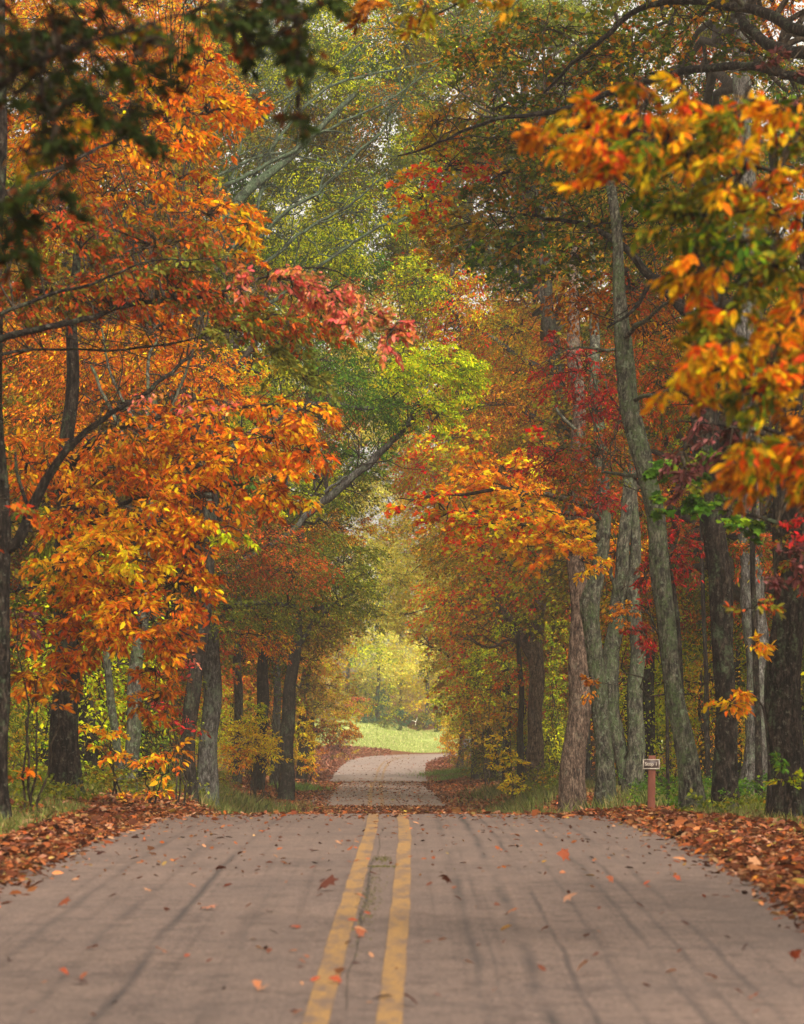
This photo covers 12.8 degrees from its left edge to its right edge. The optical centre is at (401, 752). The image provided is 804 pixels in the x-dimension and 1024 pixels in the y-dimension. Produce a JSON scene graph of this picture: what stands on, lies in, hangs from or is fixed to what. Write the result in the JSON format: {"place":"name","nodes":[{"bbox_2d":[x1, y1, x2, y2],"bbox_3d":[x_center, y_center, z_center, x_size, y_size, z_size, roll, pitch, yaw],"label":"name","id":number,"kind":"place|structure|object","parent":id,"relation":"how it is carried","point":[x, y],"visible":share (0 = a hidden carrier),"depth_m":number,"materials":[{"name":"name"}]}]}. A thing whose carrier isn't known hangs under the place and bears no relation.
{"place":"outdoors","nodes":[
{"label":"outdoors","id":0,"kind":"place"},
{"bbox_2d":[0,754,803,1023],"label":"road","id":1,"kind":"structure","parent":0,"point":[130,926],"depth_m":26.93,"materials":[{"name":"asphalt"}]},
{"bbox_2d":[348,854,394,955],"bbox_3d":[-0.193,1.222,30.886,0.402,0.334,12.845,0,0,0],"label":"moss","id":2,"kind":"object","parent":1,"relation":"on","point":[385,858],"visible":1,"depth_m":30.95,"materials":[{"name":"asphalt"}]},
{"bbox_2d":[36,755,733,890],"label":"fallen leaves","id":3,"kind":"object","parent":1,"relation":"on","point":[363,809],"depth_m":56.43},
{"bbox_2d":[0,766,803,835],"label":"grass","id":4,"kind":"structure","parent":0,"point":[243,802],"depth_m":95.31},
{"bbox_2d":[0,680,803,911],"bbox_3d":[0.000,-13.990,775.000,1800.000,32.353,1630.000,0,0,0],"label":"ground","id":5,"kind":"structure","parent":0,"point":[394,752],"depth_m":308.98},
{"bbox_2d":[9,563,49,768],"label":"understory tree","id":6,"kind":"object","parent":5,"relation":"on","point":[13,750],"visible":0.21,"depth_m":94.31,"materials":[{"name":"green plant"}]},
{"bbox_2d":[9,657,49,778],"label":"understory tree","id":7,"kind":"object","parent":5,"relation":"on","point":[39,750],"visible":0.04,"depth_m":165.91,"materials":[{"name":"green plant"}]},
{"bbox_2d":[8,592,51,781],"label":"understory tree","id":8,"kind":"object","parent":5,"relation":"on","point":[14,722],"visible":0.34,"depth_m":91.01,"materials":[{"name":"green plant"}]},
{"bbox_2d":[8,609,74,812],"bbox_3d":[-5.144,-0.555,50.064,1.123,2.934,0.762,0,0,0],"label":"sapling","id":9,"kind":"object","parent":5,"relation":"on","point":[36,696],"visible":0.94,"depth_m":49.98,"materials":[{"name":"orange plant"}]},
{"bbox_2d":[2,150,90,586],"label":"forest tree","id":10,"kind":"object","parent":5,"relation":"on","point":[10,402],"visible":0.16,"depth_m":85.71,"materials":[{"name":"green plant"}]},
{"bbox_2d":[4,306,101,711],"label":"forest tree","id":11,"kind":"object","parent":5,"relation":"on","point":[11,635],"visible":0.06,"depth_m":106.31,"materials":[{"name":"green plant"}]},
{"bbox_2d":[8,617,105,772],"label":"understory tree","id":12,"kind":"object","parent":5,"relation":"on","point":[43,748],"visible":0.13,"depth_m":124.04,"materials":[{"name":"green plant"}]},
{"bbox_2d":[55,584,122,786],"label":"young tree","id":13,"kind":"object","parent":5,"relation":"on","point":[112,711],"visible":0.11,"depth_m":78.93,"materials":[{"name":"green plant"}]},
{"bbox_2d":[13,525,178,780],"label":"understory tree","id":14,"kind":"object","parent":5,"relation":"on","point":[88,713],"visible":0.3,"depth_m":89.75,"materials":[{"name":"green plant"}]},
{"bbox_2d":[86,673,123,774],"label":"understory tree","id":15,"kind":"object","parent":5,"relation":"on","point":[103,746],"visible":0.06,"depth_m":134.31,"materials":[{"name":"green plant"}]},
{"bbox_2d":[78,723,133,798],"bbox_3d":[-5.433,0.293,64.879,1.205,1.672,2.460,0,0,0],"label":"sapling","id":16,"kind":"object","parent":5,"relation":"on","point":[103,733],"visible":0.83,"depth_m":64.83,"materials":[{"name":"orange plant"}]},
{"bbox_2d":[2,0,257,802],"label":"tree","id":17,"kind":"object","parent":5,"relation":"on","point":[189,772],"visible":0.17,"depth_m":96.38,"materials":[{"name":"orange plant"}]},
{"bbox_2d":[3,0,260,669],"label":"forest tree","id":18,"kind":"object","parent":5,"relation":"on","point":[64,264],"visible":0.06,"depth_m":100.03,"materials":[{"name":"orange plant"}]},
{"bbox_2d":[17,342,250,748],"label":"forest tree","id":19,"kind":"object","parent":5,"relation":"on","point":[235,677],"visible":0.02,"depth_m":129.91,"materials":[{"name":"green plant"}]},
{"bbox_2d":[0,0,275,821],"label":"oak tree","id":20,"kind":"object","parent":5,"relation":"on","point":[238,106],"visible":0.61,"depth_m":48.78,"materials":[{"name":"orange plant"}]},
{"bbox_2d":[2,287,276,792],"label":"tree","id":21,"kind":"object","parent":5,"relation":"on","point":[134,723],"visible":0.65,"depth_m":78.70,"materials":[{"name":"orange plant"}]},
{"bbox_2d":[82,588,209,795],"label":"understory tree","id":22,"kind":"object","parent":5,"relation":"on","point":[147,745],"visible":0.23,"depth_m":93.64,"materials":[{"name":"green plant"}]},
{"bbox_2d":[98,653,202,781],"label":"understory tree","id":23,"kind":"object","parent":5,"relation":"on","point":[156,735],"visible":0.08,"depth_m":101.17,"materials":[{"name":"yellow plant"}]},
{"bbox_2d":[127,736,195,803],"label":"sapling","id":24,"kind":"object","parent":5,"relation":"on","point":[134,764],"visible":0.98,"depth_m":66.89,"materials":[{"name":"orange plant"}]},
{"bbox_2d":[4,235,349,795],"bbox_3d":[-4.492,-3.942,56.768,4.504,9.771,10.745,0,0,-33],"label":"hickory tree","id":25,"kind":"object","parent":5,"relation":"on","point":[65,589],"visible":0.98,"depth_m":55.10,"materials":[{"name":"orange plant"}]},
{"bbox_2d":[144,645,210,804],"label":"sapling","id":26,"kind":"object","parent":5,"relation":"on","point":[186,728],"visible":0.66,"depth_m":81.99,"materials":[{"name":"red plant"}]},
{"bbox_2d":[0,0,356,300],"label":"oak tree","id":27,"kind":"object","parent":5,"relation":"on","point":[296,62],"visible":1,"depth_m":17.60,"materials":[{"name":"green plant"}]},
{"bbox_2d":[36,130,322,776],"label":"forest tree","id":28,"kind":"object","parent":5,"relation":"on","point":[230,656],"visible":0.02,"depth_m":137.42,"materials":[{"name":"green plant"}]},
{"bbox_2d":[99,313,294,764],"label":"forest tree","id":29,"kind":"object","parent":5,"relation":"on","point":[230,698],"visible":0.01,"depth_m":143.56,"materials":[{"name":"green plant"}]},
{"bbox_2d":[0,1,419,552],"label":"dogwood","id":30,"kind":"object","parent":5,"relation":"on","point":[335,321],"visible":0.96,"depth_m":44.90,"materials":[{"name":"red plant"}]},
{"bbox_2d":[195,657,246,774],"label":"understory tree","id":31,"kind":"object","parent":5,"relation":"on","point":[222,721],"visible":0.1,"depth_m":177.48,"materials":[{"name":"green plant"}]},
{"bbox_2d":[217,683,255,777],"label":"understory tree","id":32,"kind":"object","parent":5,"relation":"on","point":[233,724],"visible":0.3,"depth_m":172.23,"materials":[{"name":"green plant"}]},
{"bbox_2d":[217,700,292,800],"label":"shrub","id":33,"kind":"object","parent":5,"relation":"on","point":[253,751],"visible":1,"depth_m":117.78,"materials":[{"name":"green plant"}]},
{"bbox_2d":[183,408,332,776],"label":"forest tree","id":34,"kind":"object","parent":5,"relation":"on","point":[250,684],"visible":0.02,"depth_m":181.37,"materials":[{"name":"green plant"}]},
{"bbox_2d":[217,664,302,774],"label":"understory tree","id":35,"kind":"object","parent":5,"relation":"on","point":[250,699],"visible":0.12,"depth_m":188.58,"materials":[{"name":"green plant"}]},
{"bbox_2d":[223,491,309,782],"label":"tree","id":36,"kind":"object","parent":5,"relation":"on","point":[238,699],"visible":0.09,"depth_m":139.89,"materials":[{"name":"green plant"}]},
{"bbox_2d":[256,648,302,792],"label":"tree trunk","id":37,"kind":"object","parent":5,"relation":"on","point":[280,713],"visible":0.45,"depth_m":138.01,"materials":[{"name":"brown plant"}]},
{"bbox_2d":[220,424,362,774],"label":"forest tree","id":38,"kind":"object","parent":5,"relation":"on","point":[340,647],"visible":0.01,"depth_m":200.69,"materials":[{"name":"green plant"}]},
{"bbox_2d":[233,474,352,790],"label":"tree","id":39,"kind":"object","parent":5,"relation":"on","point":[263,671],"visible":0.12,"depth_m":135.85,"materials":[{"name":"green plant"}]},
{"bbox_2d":[245,476,358,784],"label":"tree","id":40,"kind":"object","parent":5,"relation":"on","point":[278,721],"visible":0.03,"depth_m":149.87,"materials":[{"name":"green plant"}]},
{"bbox_2d":[293,704,326,784],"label":"shrub","id":41,"kind":"object","parent":5,"relation":"on","point":[299,755],"visible":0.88,"depth_m":164.91,"materials":[{"name":"yellow plant"}]},
{"bbox_2d":[129,0,498,779],"bbox_3d":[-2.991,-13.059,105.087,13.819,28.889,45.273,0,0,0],"label":"elm tree","id":42,"kind":"object","parent":5,"relation":"on","point":[353,180],"visible":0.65,"depth_m":114.52,"materials":[{"name":"green plant"}]},
{"bbox_2d":[244,471,384,800],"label":"tree","id":43,"kind":"object","parent":5,"relation":"on","point":[287,777],"visible":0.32,"depth_m":127.93,"materials":[{"name":"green plant"}]},
{"bbox_2d":[164,265,493,806],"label":"oak tree","id":44,"kind":"object","parent":5,"relation":"on","point":[268,616],"visible":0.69,"depth_m":96.83,"materials":[{"name":"green plant"}]},
{"bbox_2d":[281,567,377,775],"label":"maple tree","id":45,"kind":"object","parent":5,"relation":"on","point":[346,714],"visible":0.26,"depth_m":224.79,"materials":[{"name":"green plant"}]},
{"bbox_2d":[317,732,359,760],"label":"shrub","id":46,"kind":"object","parent":5,"relation":"on","point":[341,753],"visible":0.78,"depth_m":270.02,"materials":[{"name":"brown plant"}]},
{"bbox_2d":[219,716,465,752],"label":"meadow grass","id":47,"kind":"structure","parent":5,"relation":"on","point":[380,742],"depth_m":330.04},
{"bbox_2d":[243,259,450,779],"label":"tree","id":48,"kind":"object","parent":5,"relation":"on","point":[303,689],"visible":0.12,"depth_m":197.84,"materials":[{"name":"yellow plant"}]},
{"bbox_2d":[318,563,386,716],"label":"tree","id":49,"kind":"object","parent":5,"relation":"on","point":[349,676],"visible":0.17,"depth_m":359.35,"materials":[{"name":"yellow plant"}]},
{"bbox_2d":[360,688,392,724],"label":"shrub","id":50,"kind":"object","parent":5,"relation":"on","point":[381,707],"visible":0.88,"depth_m":349.70,"materials":[{"name":"green plant"}]},
{"bbox_2d":[337,601,419,722],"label":"tree","id":51,"kind":"object","parent":5,"relation":"on","point":[380,660],"visible":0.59,"depth_m":352.46,"materials":[{"name":"yellow plant"}]},
{"bbox_2d":[8,743,766,812],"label":"undergrowth","id":52,"kind":"object","parent":5,"relation":"on","point":[109,779],"visible":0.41,"depth_m":67.57,"materials":[{"name":"green plant"}]},
{"bbox_2d":[390,709,411,730],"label":"shrub","id":53,"kind":"object","parent":5,"relation":"on","point":[401,716],"visible":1,"depth_m":346.69,"materials":[{"name":"green plant"}]},
{"bbox_2d":[0,744,803,954],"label":"leaf litter","id":54,"kind":"object","parent":5,"relation":"on","point":[105,815],"visible":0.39,"depth_m":44.13,"materials":[{"name":"plant"}]},
{"bbox_2d":[356,555,449,716],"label":"tree","id":55,"kind":"object","parent":5,"relation":"on","point":[400,692],"visible":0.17,"depth_m":365.19,"materials":[{"name":"yellow plant"}]},
{"bbox_2d":[384,584,453,728],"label":"tree","id":56,"kind":"object","parent":5,"relation":"on","point":[418,687],"visible":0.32,"depth_m":355.63,"materials":[{"name":"yellow plant"}]},
{"bbox_2d":[403,589,488,779],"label":"tree","id":57,"kind":"object","parent":5,"relation":"on","point":[473,775],"visible":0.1,"depth_m":189.87,"materials":[{"name":"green plant"}]},
{"bbox_2d":[431,701,468,762],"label":"shrub","id":58,"kind":"object","parent":5,"relation":"on","point":[448,737],"visible":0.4,"depth_m":261.86,"materials":[{"name":"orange plant"}]},
{"bbox_2d":[438,678,470,768],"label":"tree","id":59,"kind":"object","parent":5,"relation":"on","point":[459,757],"visible":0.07,"depth_m":244.84,"materials":[{"name":"green plant"}]},
{"bbox_2d":[442,707,470,768],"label":"understory tree","id":60,"kind":"object","parent":5,"relation":"on","point":[453,740],"visible":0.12,"depth_m":234.14,"materials":[{"name":"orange plant"}]},
{"bbox_2d":[395,348,526,759],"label":"forest tree","id":61,"kind":"object","parent":5,"relation":"on","point":[438,685],"visible":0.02,"depth_m":198.54,"materials":[{"name":"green plant"}]},
{"bbox_2d":[414,535,515,773],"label":"forest tree","id":62,"kind":"object","parent":5,"relation":"on","point":[437,718],"visible":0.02,"depth_m":220.51,"materials":[{"name":"yellow plant"}]},
{"bbox_2d":[369,387,566,780],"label":"tree","id":63,"kind":"object","parent":5,"relation":"on","point":[391,617],"visible":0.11,"depth_m":186.87,"materials":[{"name":"green plant"}]},
{"bbox_2d":[443,650,516,778],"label":"understory tree","id":64,"kind":"object","parent":5,"relation":"on","point":[467,753],"visible":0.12,"depth_m":193.98,"materials":[{"name":"green plant"}]},
{"bbox_2d":[403,432,567,781],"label":"forest tree","id":65,"kind":"object","parent":5,"relation":"on","point":[446,629],"visible":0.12,"depth_m":171.90,"materials":[{"name":"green plant"}]},
{"bbox_2d":[455,646,524,784],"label":"tree","id":66,"kind":"object","parent":5,"relation":"on","point":[476,670],"visible":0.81,"depth_m":149.91,"materials":[{"name":"green plant"}]},
{"bbox_2d":[460,683,524,780],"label":"understory tree","id":67,"kind":"object","parent":5,"relation":"on","point":[494,773],"visible":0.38,"depth_m":175.30,"materials":[{"name":"green plant"}]},
{"bbox_2d":[418,294,566,780],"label":"forest tree","id":68,"kind":"object","parent":5,"relation":"on","point":[471,544],"depth_m":187.22,"materials":[{"name":"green plant"}]},
{"bbox_2d":[402,433,588,781],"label":"tree","id":69,"kind":"object","parent":5,"relation":"on","point":[533,651],"visible":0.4,"depth_m":129.73,"materials":[{"name":"brown plant"}]},
{"bbox_2d":[355,0,638,780],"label":"oak tree","id":70,"kind":"object","parent":5,"relation":"on","point":[475,328],"visible":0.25,"depth_m":125.50,"materials":[{"name":"plant"}]},
{"bbox_2d":[384,240,627,805],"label":"tree","id":71,"kind":"object","parent":5,"relation":"on","point":[605,777],"visible":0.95,"depth_m":76.79,"materials":[{"name":"grey plant"}]},
{"bbox_2d":[482,631,530,788],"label":"tree","id":72,"kind":"object","parent":5,"relation":"on","point":[520,672],"visible":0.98,"depth_m":121.92,"materials":[{"name":"orange plant"}]},
{"bbox_2d":[484,733,556,799],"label":"shrub","id":73,"kind":"object","parent":5,"relation":"on","point":[508,782],"visible":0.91,"depth_m":111.81,"materials":[{"name":"green plant"}]},
{"bbox_2d":[427,276,623,697],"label":"forest tree","id":74,"kind":"object","parent":5,"relation":"on","point":[487,621],"visible":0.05,"depth_m":159.59,"materials":[{"name":"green plant"}]},
{"bbox_2d":[495,691,556,775],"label":"understory tree","id":75,"kind":"object","parent":5,"relation":"on","point":[526,735],"visible":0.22,"depth_m":172.39,"materials":[{"name":"green plant"}]},
{"bbox_2d":[432,245,629,812],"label":"tree","id":76,"kind":"object","parent":5,"relation":"on","point":[575,552],"visible":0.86,"depth_m":78.31,"materials":[{"name":"brown plant"}]},
{"bbox_2d":[497,655,567,778],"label":"understory tree","id":77,"kind":"object","parent":5,"relation":"on","point":[548,737],"visible":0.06,"depth_m":178.47,"materials":[{"name":"green plant"}]},
{"bbox_2d":[336,0,747,44],"bbox_3d":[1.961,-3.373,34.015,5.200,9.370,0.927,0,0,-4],"label":"oak tree","id":78,"kind":"object","parent":5,"relation":"on","point":[430,17],"visible":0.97,"depth_m":33.92,"materials":[{"name":"orange plant"}]},
{"bbox_2d":[542,575,569,778],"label":"shrub","id":79,"kind":"object","parent":5,"relation":"on","point":[554,756],"visible":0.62,"depth_m":149.93,"materials":[{"name":"green plant"}]},
{"bbox_2d":[381,159,765,809],"bbox_3d":[3.649,-4.710,61.834,4.815,11.916,8.958,0,0,-34],"label":"tree","id":80,"kind":"object","parent":5,"relation":"on","point":[725,757],"visible":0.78,"depth_m":62.85,"materials":[{"name":"green plant"}]},
{"bbox_2d":[475,316,688,781],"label":"forest tree","id":81,"kind":"object","parent":5,"relation":"on","point":[593,758],"visible":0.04,"depth_m":155.36,"materials":[{"name":"orange plant"}]},
{"bbox_2d":[516,451,663,731],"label":"forest tree","id":82,"kind":"object","parent":5,"relation":"on","point":[544,710],"visible":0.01,"depth_m":164.45,"materials":[{"name":"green plant"}]},
{"bbox_2d":[511,327,684,697],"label":"dogwood","id":83,"kind":"object","parent":5,"relation":"on","point":[561,477],"visible":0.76,"depth_m":69.08,"materials":[{"name":"red plant"}]},
{"bbox_2d":[397,0,803,820],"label":"oak tree","id":84,"kind":"object","parent":5,"relation":"on","point":[783,706],"visible":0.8,"depth_m":60.80,"materials":[{"name":"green plant"}]},
{"bbox_2d":[566,411,672,795],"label":"tree","id":85,"kind":"object","parent":5,"relation":"on","point":[629,757],"visible":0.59,"depth_m":80.89,"materials":[{"name":"grey plant"}]},
{"bbox_2d":[533,140,730,811],"bbox_3d":[3.997,-4.922,62.549,3.597,12.330,10.694,0,0,0],"label":"tree","id":86,"kind":"object","parent":5,"relation":"on","point":[685,748],"visible":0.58,"depth_m":60.91,"materials":[{"name":"grey plant"}]},
{"bbox_2d":[474,130,799,681],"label":"forest tree","id":87,"kind":"object","parent":5,"relation":"on","point":[561,570],"visible":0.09,"depth_m":119.86,"materials":[{"name":"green plant"}]},
{"bbox_2d":[586,607,690,785],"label":"understory tree","id":88,"kind":"object","parent":5,"relation":"on","point":[658,753],"visible":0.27,"depth_m":104.15,"materials":[{"name":"green plant"}]},
{"bbox_2d":[580,515,704,804],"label":"maple sapling","id":89,"kind":"object","parent":5,"relation":"on","point":[637,584],"visible":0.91,"depth_m":69.99,"materials":[{"name":"red plant"}]},
{"bbox_2d":[643,756,659,808],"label":"sign post","id":90,"kind":"object","parent":5,"relation":"on","point":[651,764],"visible":1,"depth_m":66.93,"materials":[{"name":"brown wood"}]},
{"bbox_2d":[612,448,696,782],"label":"tree","id":91,"kind":"object","parent":5,"relation":"on","point":[647,679],"visible":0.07,"depth_m":103.80,"materials":[{"name":"grey plant"}]},
{"bbox_2d":[510,71,803,517],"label":"hickory tree","id":92,"kind":"object","parent":5,"relation":"on","point":[768,261],"visible":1,"depth_m":22.85,"materials":[{"name":"orange plant"}]},
{"bbox_2d":[602,593,744,775],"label":"forest tree","id":93,"kind":"object","parent":5,"relation":"on","point":[701,754],"depth_m":155.52,"materials":[{"name":"green plant"}]},
{"bbox_2d":[559,0,803,795],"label":"tree","id":94,"kind":"object","parent":5,"relation":"on","point":[727,85],"visible":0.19,"depth_m":97.14,"materials":[{"name":"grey plant"}]},
{"bbox_2d":[675,517,710,779],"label":"young tree","id":95,"kind":"object","parent":5,"relation":"on","point":[706,714],"visible":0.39,"depth_m":89.96,"materials":[{"name":"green plant"}]},
{"bbox_2d":[590,343,803,765],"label":"forest tree","id":96,"kind":"object","parent":5,"relation":"on","point":[691,687],"visible":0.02,"depth_m":115.07,"materials":[{"name":"green plant"}]},
{"bbox_2d":[652,633,745,784],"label":"understory tree","id":97,"kind":"object","parent":5,"relation":"on","point":[700,703],"visible":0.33,"depth_m":91.77,"materials":[{"name":"green plant"}]},
{"bbox_2d":[654,639,744,783],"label":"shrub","id":98,"kind":"object","parent":5,"relation":"on","point":[670,768],"depth_m":125.00,"materials":[{"name":"green plant"}]},
{"bbox_2d":[605,236,803,777],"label":"forest tree","id":99,"kind":"object","parent":5,"relation":"on","point":[739,682],"visible":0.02,"depth_m":108.41,"materials":[{"name":"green plant"}]},
{"bbox_2d":[641,46,803,545],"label":"green maple","id":100,"kind":"object","parent":5,"relation":"on","point":[693,506],"visible":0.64,"depth_m":43.99,"materials":[{"name":"green plant"}]},
{"bbox_2d":[657,45,803,618],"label":"viburnum","id":101,"kind":"object","parent":5,"relation":"on","point":[684,477],"visible":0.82,"depth_m":38.01,"materials":[{"name":"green plant"}]},
{"bbox_2d":[703,629,777,817],"bbox_3d":[4.688,-0.317,49.948,0.948,2.844,0.802,0,0,-28],"label":"beech sapling","id":102,"kind":"object","parent":5,"relation":"on","point":[747,697],"visible":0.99,"depth_m":49.98,"materials":[{"name":"orange plant"}]},
{"bbox_2d":[725,483,773,796],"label":"young tree","id":103,"kind":"object","parent":5,"relation":"on","point":[753,548],"visible":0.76,"depth_m":71.96,"materials":[{"name":"grey plant"}]},
{"bbox_2d":[737,600,803,774],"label":"understory tree","id":104,"kind":"object","parent":5,"relation":"on","point":[802,691],"visible":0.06,"depth_m":105.55,"materials":[{"name":"yellow plant"}]},
{"bbox_2d":[764,751,803,825],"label":"seedling","id":105,"kind":"object","parent":5,"relation":"on","point":[776,755],"visible":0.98,"depth_m":46.99,"materials":[{"name":"green plant"}]},
{"bbox_2d":[8,0,803,680],"label":"sky","id":106,"kind":"structure","parent":0,"point":[796,3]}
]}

